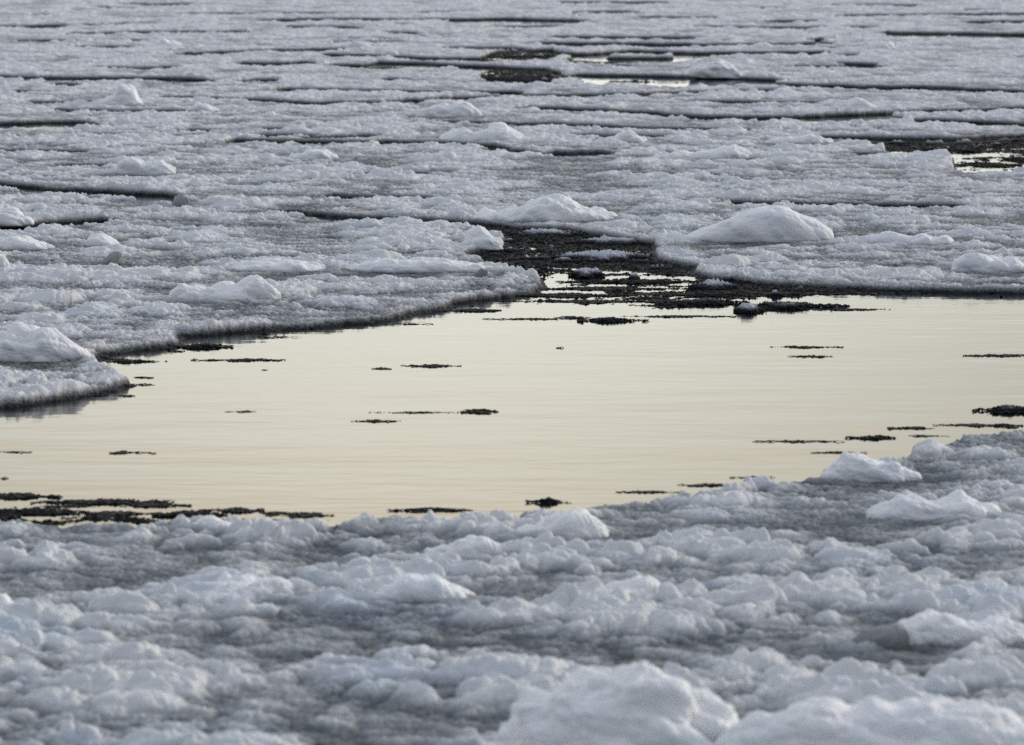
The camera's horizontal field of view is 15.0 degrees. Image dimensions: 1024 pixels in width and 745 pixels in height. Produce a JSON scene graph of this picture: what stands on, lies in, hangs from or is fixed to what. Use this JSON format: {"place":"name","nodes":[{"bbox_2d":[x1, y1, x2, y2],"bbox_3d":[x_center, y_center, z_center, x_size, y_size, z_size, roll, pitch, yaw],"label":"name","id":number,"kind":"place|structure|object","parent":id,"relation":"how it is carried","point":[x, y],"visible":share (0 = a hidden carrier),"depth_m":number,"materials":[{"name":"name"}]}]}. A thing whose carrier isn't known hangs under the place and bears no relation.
{"place":"outdoors","nodes":[
{"label":"outdoors","id":0,"kind":"place"},
{"bbox_2d":[0,6,1023,527],"bbox_3d":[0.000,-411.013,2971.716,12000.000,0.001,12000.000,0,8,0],"label":"river water","id":1,"kind":"structure","parent":0,"point":[586,414],"depth_m":34.12,"materials":[{"name":"beige liquid"}]},
{"bbox_2d":[0,492,62,499],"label":"slush clump","id":2,"kind":"object","parent":1,"relation":"on","point":[15,496],"visible":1,"depth_m":29.32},
{"bbox_2d":[0,507,89,515],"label":"slush clump","id":3,"kind":"object","parent":1,"relation":"on","point":[36,511],"visible":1,"depth_m":28.65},
{"bbox_2d":[40,504,95,507],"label":"slush clump","id":4,"kind":"object","parent":1,"relation":"on","point":[64,506],"visible":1,"depth_m":28.91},
{"bbox_2d":[30,498,173,504],"bbox_3d":[-3.062,0.962,29.116,1.081,0.020,0.270,0,8,0],"label":"slush clump","id":5,"kind":"object","parent":1,"relation":"on","point":[105,501],"visible":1,"depth_m":29.09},
{"bbox_2d":[72,510,162,515],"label":"slush clump","id":6,"kind":"object","parent":1,"relation":"on","point":[119,512],"visible":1,"depth_m":28.61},
{"bbox_2d":[109,450,155,453],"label":"slush clump","id":7,"kind":"object","parent":1,"relation":"on","point":[122,452],"visible":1,"depth_m":31.41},
{"bbox_2d":[106,359,166,362],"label":"slush clump","id":8,"kind":"object","parent":1,"relation":"on","point":[129,361],"visible":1,"depth_m":36.75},
{"bbox_2d":[115,502,190,507],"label":"slush clump","id":9,"kind":"object","parent":1,"relation":"on","point":[152,505],"visible":1,"depth_m":28.96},
{"bbox_2d":[151,510,228,518],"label":"slush clump","id":10,"kind":"object","parent":1,"relation":"on","point":[186,513],"visible":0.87,"depth_m":28.51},
{"bbox_2d":[177,343,232,349],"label":"slush clump","id":11,"kind":"object","parent":1,"relation":"on","point":[204,346],"visible":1,"depth_m":37.74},
{"bbox_2d":[198,507,264,512],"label":"slush clump","id":12,"kind":"object","parent":1,"relation":"on","point":[237,510],"visible":1,"depth_m":28.74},
{"bbox_2d":[193,358,285,361],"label":"slush clump","id":13,"kind":"object","parent":1,"relation":"on","point":[246,359],"visible":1,"depth_m":36.87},
{"bbox_2d":[0,210,548,408],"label":"ice floe","id":14,"kind":"object","parent":1,"relation":"on","point":[129,304],"visible":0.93,"depth_m":42.53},
{"bbox_2d":[0,254,9,267],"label":"snow lump","id":15,"kind":"object","parent":14,"relation":"on","point":[4,261],"visible":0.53,"depth_m":43.77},
{"bbox_2d":[0,235,54,250],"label":"snow lump","id":16,"kind":"object","parent":14,"relation":"on","point":[22,242],"visible":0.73,"depth_m":46.11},
{"bbox_2d":[0,322,94,362],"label":"snow lump","id":17,"kind":"object","parent":14,"relation":"on","point":[21,342],"visible":0.93,"depth_m":36.60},
{"bbox_2d":[85,233,121,246],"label":"snow lump","id":18,"kind":"object","parent":14,"relation":"on","point":[99,239],"visible":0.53,"depth_m":46.47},
{"bbox_2d":[98,251,121,264],"bbox_3d":[-4.614,-1.240,44.561,0.299,0.300,0.140,-2,8,-13],"label":"ice shard","id":19,"kind":"object","parent":14,"relation":"on","point":[114,257],"visible":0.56,"depth_m":44.53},
{"bbox_2d":[169,274,280,300],"bbox_3d":[-3.055,-0.884,41.331,1.210,0.305,0.567,0,8,0],"label":"snow lump","id":20,"kind":"object","parent":14,"relation":"on","point":[256,286],"visible":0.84,"depth_m":41.18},
{"bbox_2d":[229,257,326,271],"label":"snow lump","id":21,"kind":"object","parent":14,"relation":"on","point":[275,264],"visible":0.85,"depth_m":43.88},
{"bbox_2d":[346,257,493,273],"bbox_3d":[-1.033,-1.216,44.082,1.719,0.201,0.663,0,8,0],"label":"snow lump","id":22,"kind":"object","parent":14,"relation":"on","point":[422,265],"visible":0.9,"depth_m":43.85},
{"bbox_2d":[471,268,487,277],"bbox_3d":[-0.371,-1.053,43.279,0.218,0.230,0.117,0,8,0],"label":"ice shard","id":23,"kind":"object","parent":14,"relation":"on","point":[481,272],"visible":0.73,"depth_m":43.22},
{"bbox_2d":[464,226,503,250],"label":"snow lump","id":24,"kind":"object","parent":14,"relation":"on","point":[481,238],"visible":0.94,"depth_m":46.38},
{"bbox_2d":[258,511,309,514],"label":"slush clump","id":25,"kind":"object","parent":1,"relation":"on","point":[277,512],"visible":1,"depth_m":28.64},
{"bbox_2d":[265,512,332,517],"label":"slush clump","id":26,"kind":"object","parent":1,"relation":"on","point":[305,515],"visible":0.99,"depth_m":28.54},
{"bbox_2d":[355,419,400,421],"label":"slush clump","id":27,"kind":"object","parent":1,"relation":"on","point":[374,420],"visible":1,"depth_m":33.08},
{"bbox_2d":[381,50,398,57],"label":"snow lump","id":28,"kind":"object","parent":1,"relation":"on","point":[390,53],"visible":0.64,"depth_m":85.22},
{"bbox_2d":[369,411,463,412],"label":"slush clump","id":29,"kind":"object","parent":1,"relation":"on","point":[416,412],"visible":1,"depth_m":33.57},
{"bbox_2d":[387,507,472,512],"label":"slush clump","id":30,"kind":"object","parent":1,"relation":"on","point":[426,509],"visible":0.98,"depth_m":28.74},
{"bbox_2d":[400,364,460,367],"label":"slush clump","id":31,"kind":"object","parent":1,"relation":"on","point":[430,365],"visible":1,"depth_m":36.47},
{"bbox_2d":[443,308,501,311],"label":"slush clump","id":32,"kind":"object","parent":1,"relation":"on","point":[476,310],"visible":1,"depth_m":40.64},
{"bbox_2d":[460,408,497,413],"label":"slush clump","id":33,"kind":"object","parent":1,"relation":"on","point":[474,411],"visible":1,"depth_m":33.61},
{"bbox_2d":[0,430,1023,744],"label":"ice floe","id":34,"kind":"object","parent":1,"relation":"on","point":[770,596],"visible":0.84,"depth_m":24.53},
{"bbox_2d":[0,593,13,603],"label":"snow lump","id":35,"kind":"object","parent":34,"relation":"on","point":[5,598],"visible":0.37,"depth_m":24.45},
{"bbox_2d":[192,515,232,525],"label":"snow lump","id":36,"kind":"object","parent":34,"relation":"on","point":[210,519],"visible":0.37,"depth_m":27.68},
{"bbox_2d":[216,571,294,592],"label":"snow lump","id":37,"kind":"object","parent":34,"relation":"on","point":[244,580],"visible":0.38,"depth_m":25.37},
{"bbox_2d":[276,609,287,620],"bbox_3d":[-1.454,1.564,24.510,0.079,0.151,0.047,3,9,22],"label":"ice shard","id":38,"kind":"object","parent":34,"relation":"on","point":[281,614],"visible":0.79,"depth_m":24.49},
{"bbox_2d":[375,573,475,601],"bbox_3d":[-0.550,1.413,25.270,0.714,0.233,0.436,0,8,0],"label":"snow lump","id":39,"kind":"object","parent":34,"relation":"on","point":[409,587],"visible":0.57,"depth_m":25.09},
{"bbox_2d":[424,535,502,559],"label":"snow lump","id":40,"kind":"object","parent":34,"relation":"on","point":[470,547],"visible":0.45,"depth_m":26.60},
{"bbox_2d":[516,507,608,539],"bbox_3d":[0.359,1.088,27.505,0.687,0.257,0.414,0,8,0],"label":"snow lump","id":41,"kind":"object","parent":34,"relation":"on","point":[580,523],"visible":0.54,"depth_m":27.36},
{"bbox_2d":[482,661,737,744],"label":"snow lump","id":42,"kind":"object","parent":34,"relation":"on","point":[643,703],"visible":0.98,"depth_m":20.04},
{"bbox_2d":[604,575,659,589],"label":"snow lump","id":43,"kind":"object","parent":34,"relation":"on","point":[645,582],"visible":0.35,"depth_m":25.22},
{"bbox_2d":[713,695,1023,744],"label":"snow lump","id":44,"kind":"object","parent":34,"relation":"on","point":[874,720],"visible":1,"depth_m":19.79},
{"bbox_2d":[819,452,921,483],"bbox_3d":[2.759,0.734,29.975,0.800,0.273,0.449,0,8,0],"label":"snow lump","id":45,"kind":"object","parent":34,"relation":"on","point":[847,466],"visible":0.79,"depth_m":29.80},
{"bbox_2d":[851,623,909,650],"bbox_3d":[2.232,1.685,23.779,0.414,0.306,0.200,0,8,0],"label":"ice shard","id":46,"kind":"object","parent":34,"relation":"on","point":[894,636],"visible":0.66,"depth_m":23.71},
{"bbox_2d":[863,490,1001,520],"bbox_3d":[3.043,0.988,28.260,1.057,0.246,0.471,0,8,0],"label":"snow lump","id":47,"kind":"object","parent":34,"relation":"on","point":[914,507],"visible":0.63,"depth_m":28.10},
{"bbox_2d":[897,608,1023,645],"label":"snow lump","id":48,"kind":"object","parent":34,"relation":"on","point":[931,627],"visible":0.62,"depth_m":23.81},
{"bbox_2d":[0,132,1023,207],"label":"ice floe","id":49,"kind":"object","parent":1,"relation":"on","point":[851,171],"visible":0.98,"depth_m":56.09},
{"bbox_2d":[113,156,175,174],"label":"snow lump","id":50,"kind":"object","parent":49,"relation":"on","point":[126,166],"visible":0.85,"depth_m":56.15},
{"bbox_2d":[289,148,338,159],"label":"snow lump","id":51,"kind":"object","parent":49,"relation":"on","point":[314,154],"visible":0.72,"depth_m":58.54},
{"bbox_2d":[662,144,751,159],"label":"snow lump","id":52,"kind":"object","parent":49,"relation":"on","point":[733,151],"visible":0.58,"depth_m":58.70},
{"bbox_2d":[764,133,833,143],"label":"snow lump","id":53,"kind":"object","parent":49,"relation":"on","point":[810,138],"visible":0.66,"depth_m":61.56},
{"bbox_2d":[0,186,1023,293],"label":"ice floe","id":54,"kind":"object","parent":1,"relation":"on","point":[849,255],"visible":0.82,"depth_m":48.66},
{"bbox_2d":[0,207,33,227],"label":"snow lump","id":55,"kind":"object","parent":54,"relation":"on","point":[12,217],"visible":0.99,"depth_m":49.00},
{"bbox_2d":[172,193,189,206],"bbox_3d":[-4.356,-2.174,51.214,0.228,0.383,0.138,2,8,13],"label":"ice shard","id":56,"kind":"object","parent":54,"relation":"on","point":[180,199],"visible":0.45,"depth_m":51.16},
{"bbox_2d":[472,193,617,221],"bbox_3d":[0.405,-2.112,49.811,1.921,0.386,0.959,0,8,0],"label":"snow lump","id":57,"kind":"object","parent":54,"relation":"on","point":[555,207],"visible":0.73,"depth_m":49.49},
{"bbox_2d":[685,205,833,243],"bbox_3d":[2.962,-1.798,47.311,1.908,0.458,0.733,0,8,0],"label":"snow lump","id":58,"kind":"object","parent":54,"relation":"on","point":[774,224],"visible":0.81,"depth_m":47.02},
{"bbox_2d":[865,231,953,244],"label":"snow lump","id":59,"kind":"object","parent":54,"relation":"on","point":[895,237],"visible":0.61,"depth_m":46.64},
{"bbox_2d":[950,252,1023,272],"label":"snow lump","id":60,"kind":"object","parent":54,"relation":"on","point":[975,262],"visible":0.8,"depth_m":43.76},
{"bbox_2d":[0,46,1023,92],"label":"ice floe","id":61,"kind":"object","parent":1,"relation":"on","point":[902,69],"visible":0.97,"depth_m":80.56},
{"bbox_2d":[689,58,744,78],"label":"snow lump","id":62,"kind":"object","parent":61,"relation":"on","point":[719,68],"visible":1,"depth_m":78.11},
{"bbox_2d":[0,0,1023,27],"bbox_3d":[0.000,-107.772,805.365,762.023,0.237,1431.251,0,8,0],"label":"ice floe","id":63,"kind":"object","parent":1,"relation":"on","point":[37,13],"visible":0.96,"depth_m":106.08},
{"bbox_2d":[0,28,1023,59],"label":"ice floe","id":64,"kind":"object","parent":1,"relation":"on","point":[428,46],"visible":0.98,"depth_m":89.31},
{"bbox_2d":[154,38,181,44],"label":"snow lump","id":65,"kind":"object","parent":64,"relation":"on","point":[162,41],"visible":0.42,"depth_m":89.18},
{"bbox_2d":[340,40,370,48],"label":"snow lump","id":66,"kind":"object","parent":64,"relation":"on","point":[352,44],"visible":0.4,"depth_m":88.04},
{"bbox_2d":[868,40,894,48],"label":"snow lump","id":67,"kind":"object","parent":64,"relation":"on","point":[876,44],"visible":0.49,"depth_m":87.67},
{"bbox_2d":[0,12,1023,40],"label":"ice floe","id":68,"kind":"object","parent":1,"relation":"on","point":[808,26],"visible":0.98,"depth_m":96.92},
{"bbox_2d":[0,117,1023,154],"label":"ice floe","id":69,"kind":"object","parent":1,"relation":"on","point":[552,139],"visible":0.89,"depth_m":63.31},
{"bbox_2d":[439,122,533,140],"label":"snow lump","id":70,"kind":"object","parent":69,"relation":"on","point":[499,131],"visible":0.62,"depth_m":62.07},
{"bbox_2d":[605,130,646,142],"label":"snow lump","id":71,"kind":"object","parent":69,"relation":"on","point":[628,136],"visible":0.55,"depth_m":61.71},
{"bbox_2d":[0,87,1023,118],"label":"ice floe","id":72,"kind":"object","parent":1,"relation":"on","point":[777,103],"visible":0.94,"depth_m":69.96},
{"bbox_2d":[98,84,142,105],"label":"snow lump","id":73,"kind":"object","parent":72,"relation":"on","point":[125,95],"visible":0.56,"depth_m":69.96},
{"bbox_2d":[186,102,218,111],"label":"snow lump","id":74,"kind":"object","parent":72,"relation":"on","point":[197,106],"visible":0.54,"depth_m":68.42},
{"bbox_2d":[847,97,875,108],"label":"snow lump","id":75,"kind":"object","parent":72,"relation":"on","point":[856,102],"visible":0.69,"depth_m":68.85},
{"bbox_2d":[0,74,1023,104],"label":"ice floe","id":76,"kind":"object","parent":1,"relation":"on","point":[307,90],"visible":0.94,"depth_m":74.14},
{"bbox_2d":[0,104,1023,131],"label":"ice floe","id":77,"kind":"object","parent":1,"relation":"on","point":[312,118],"visible":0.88,"depth_m":66.53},
{"bbox_2d":[263,111,277,116],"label":"snow lump","id":78,"kind":"object","parent":77,"relation":"on","point":[270,114],"visible":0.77,"depth_m":66.95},
{"bbox_2d":[415,100,481,116],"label":"snow lump","id":79,"kind":"object","parent":77,"relation":"on","point":[457,108],"visible":0.76,"depth_m":67.34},
{"bbox_2d":[0,52,1023,525],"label":"granular slush","id":80,"kind":"object","parent":1,"relation":"on","point":[522,254],"visible":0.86,"depth_m":45.38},
{"bbox_2d":[548,257,579,263],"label":"slush clump","id":81,"kind":"object","parent":80,"relation":"on","point":[563,259],"visible":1,"depth_m":45.09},
{"bbox_2d":[483,318,558,319],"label":"slush clump","id":82,"kind":"object","parent":1,"relation":"on","point":[527,318],"visible":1,"depth_m":39.95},
{"bbox_2d":[482,75,566,82],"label":"slush clump","id":83,"kind":"object","parent":1,"relation":"on","point":[531,78],"visible":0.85,"depth_m":77.91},
{"bbox_2d":[483,54,581,57],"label":"slush clump","id":84,"kind":"object","parent":1,"relation":"on","point":[529,56],"visible":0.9,"depth_m":85.55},
{"bbox_2d":[509,228,587,236],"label":"slush clump","id":85,"kind":"object","parent":1,"relation":"on","point":[541,231],"visible":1,"depth_m":48.08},
{"bbox_2d":[525,497,571,504],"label":"slush clump","id":86,"kind":"object","parent":1,"relation":"on","point":[548,500],"visible":1,"depth_m":29.07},
{"bbox_2d":[514,292,629,297],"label":"slush clump","id":87,"kind":"object","parent":1,"relation":"on","point":[568,295],"visible":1,"depth_m":41.93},
{"bbox_2d":[555,316,590,318],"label":"slush clump","id":88,"kind":"object","parent":1,"relation":"on","point":[571,317],"visible":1,"depth_m":40.05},
{"bbox_2d":[500,299,648,302],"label":"slush clump","id":89,"kind":"object","parent":1,"relation":"on","point":[585,301],"visible":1,"depth_m":41.44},
{"bbox_2d":[568,267,604,277],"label":"slush clump","id":90,"kind":"object","parent":1,"relation":"on","point":[588,272],"visible":1,"depth_m":43.76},
{"bbox_2d":[550,249,651,262],"bbox_3d":[1.040,-1.382,45.523,1.213,0.121,0.895,0,8,0],"label":"slush clump","id":91,"kind":"object","parent":1,"relation":"on","point":[608,256],"visible":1,"depth_m":45.39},
{"bbox_2d":[568,236,642,245],"bbox_3d":[1.184,-1.605,47.210,1.028,0.092,0.584,0,8,0],"label":"slush clump","id":92,"kind":"object","parent":1,"relation":"on","point":[604,240],"visible":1,"depth_m":47.11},
{"bbox_2d":[577,317,648,322],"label":"slush clump","id":93,"kind":"object","parent":1,"relation":"on","point":[608,319],"visible":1,"depth_m":39.77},
{"bbox_2d":[547,286,689,290],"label":"slush clump","id":94,"kind":"object","parent":1,"relation":"on","point":[601,288],"visible":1,"depth_m":42.56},
{"bbox_2d":[628,272,639,279],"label":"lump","id":95,"kind":"object","parent":1,"relation":"on","point":[634,276],"visible":1,"depth_m":43.43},
{"bbox_2d":[556,279,731,283],"bbox_3d":[1.530,-1.019,43.224,2.106,0.033,0.423,0,8,0],"label":"slush clump","id":96,"kind":"object","parent":1,"relation":"on","point":[644,281],"visible":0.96,"depth_m":43.18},
{"bbox_2d":[614,299,676,302],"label":"slush clump","id":97,"kind":"object","parent":1,"relation":"on","point":[657,301],"visible":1,"depth_m":41.45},
{"bbox_2d":[610,292,688,295],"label":"slush clump","id":98,"kind":"object","parent":1,"relation":"on","point":[651,294],"visible":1,"depth_m":42.09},
{"bbox_2d":[615,490,684,492],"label":"slush clump","id":99,"kind":"object","parent":1,"relation":"on","point":[650,491],"visible":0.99,"depth_m":29.54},
{"bbox_2d":[636,315,744,316],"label":"slush clump","id":100,"kind":"object","parent":1,"relation":"on","point":[689,316],"visible":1,"depth_m":40.17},
{"bbox_2d":[679,483,723,486],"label":"slush clump","id":101,"kind":"object","parent":1,"relation":"on","point":[707,484],"visible":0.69,"depth_m":29.86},
{"bbox_2d":[660,297,750,305],"bbox_3d":[2.046,-0.763,41.314,0.979,0.058,0.509,0,8,0],"label":"slush clump","id":102,"kind":"object","parent":1,"relation":"on","point":[703,301],"visible":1,"depth_m":41.22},
{"bbox_2d":[688,278,737,290],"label":"slush clump","id":103,"kind":"object","parent":1,"relation":"on","point":[710,284],"visible":1,"depth_m":42.56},
{"bbox_2d":[662,292,786,297],"bbox_3d":[2.317,-0.847,41.989,1.402,0.035,0.359,0,8,0],"label":"slush clump","id":104,"kind":"object","parent":1,"relation":"on","point":[714,294],"visible":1,"depth_m":41.92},
{"bbox_2d":[665,289,804,292],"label":"slush clump","id":105,"kind":"object","parent":1,"relation":"on","point":[731,291],"visible":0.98,"depth_m":42.24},
{"bbox_2d":[733,303,766,313],"bbox_3d":[2.476,-0.681,40.596,0.346,0.097,0.469,0,8,0],"label":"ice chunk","id":106,"kind":"object","parent":1,"relation":"on","point":[748,308],"visible":1,"depth_m":40.51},
{"bbox_2d":[734,301,849,309],"bbox_3d":[2.950,-0.721,40.989,1.244,0.066,0.587,0,8,0],"label":"slush clump","id":107,"kind":"object","parent":1,"relation":"on","point":[782,305],"visible":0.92,"depth_m":40.90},
{"bbox_2d":[755,440,838,442],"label":"slush clump","id":108,"kind":"object","parent":1,"relation":"on","point":[799,441],"visible":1,"depth_m":31.98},
{"bbox_2d":[735,291,872,296],"bbox_3d":[3.020,-0.856,42.094,1.812,0.023,0.398,0,8,0],"label":"slush clump","id":109,"kind":"object","parent":1,"relation":"on","point":[786,292],"visible":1,"depth_m":42.08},
{"bbox_2d":[770,345,843,347],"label":"slush clump","id":110,"kind":"object","parent":1,"relation":"on","point":[794,346],"visible":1,"depth_m":37.81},
{"bbox_2d":[791,355,832,357],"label":"slush clump","id":111,"kind":"object","parent":1,"relation":"on","point":[812,356],"visible":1,"depth_m":37.12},
{"bbox_2d":[811,451,865,453],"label":"slush clump","id":112,"kind":"object","parent":1,"relation":"on","point":[835,452],"visible":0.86,"depth_m":31.41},
{"bbox_2d":[810,308,884,310],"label":"slush clump","id":113,"kind":"object","parent":1,"relation":"on","point":[844,309],"visible":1,"depth_m":40.74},
{"bbox_2d":[844,435,895,439],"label":"slush clump","id":114,"kind":"object","parent":1,"relation":"on","point":[869,437],"visible":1,"depth_m":32.15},
{"bbox_2d":[887,426,934,429],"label":"slush clump","id":115,"kind":"object","parent":1,"relation":"on","point":[912,427],"visible":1,"depth_m":32.68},
{"bbox_2d":[932,423,1017,426],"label":"slush clump","id":116,"kind":"object","parent":1,"relation":"on","point":[970,424],"visible":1,"depth_m":32.88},
{"bbox_2d":[954,162,1022,167],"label":"slush clump","id":117,"kind":"object","parent":1,"relation":"on","point":[988,164],"visible":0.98,"depth_m":58.14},
{"bbox_2d":[963,354,1023,356],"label":"slush clump","id":118,"kind":"object","parent":1,"relation":"on","point":[996,355],"visible":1,"depth_m":37.18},
{"bbox_2d":[972,404,1023,414],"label":"slush clump","id":119,"kind":"object","parent":1,"relation":"on","point":[1003,409],"visible":1,"depth_m":33.60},
{"bbox_2d":[974,423,1023,427],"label":"slush clump","id":120,"kind":"object","parent":1,"relation":"on","point":[1007,425],"visible":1,"depth_m":32.80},
{"bbox_2d":[1003,156,1023,162],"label":"slush clump","id":121,"kind":"object","parent":1,"relation":"on","point":[1016,158],"visible":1,"depth_m":59.05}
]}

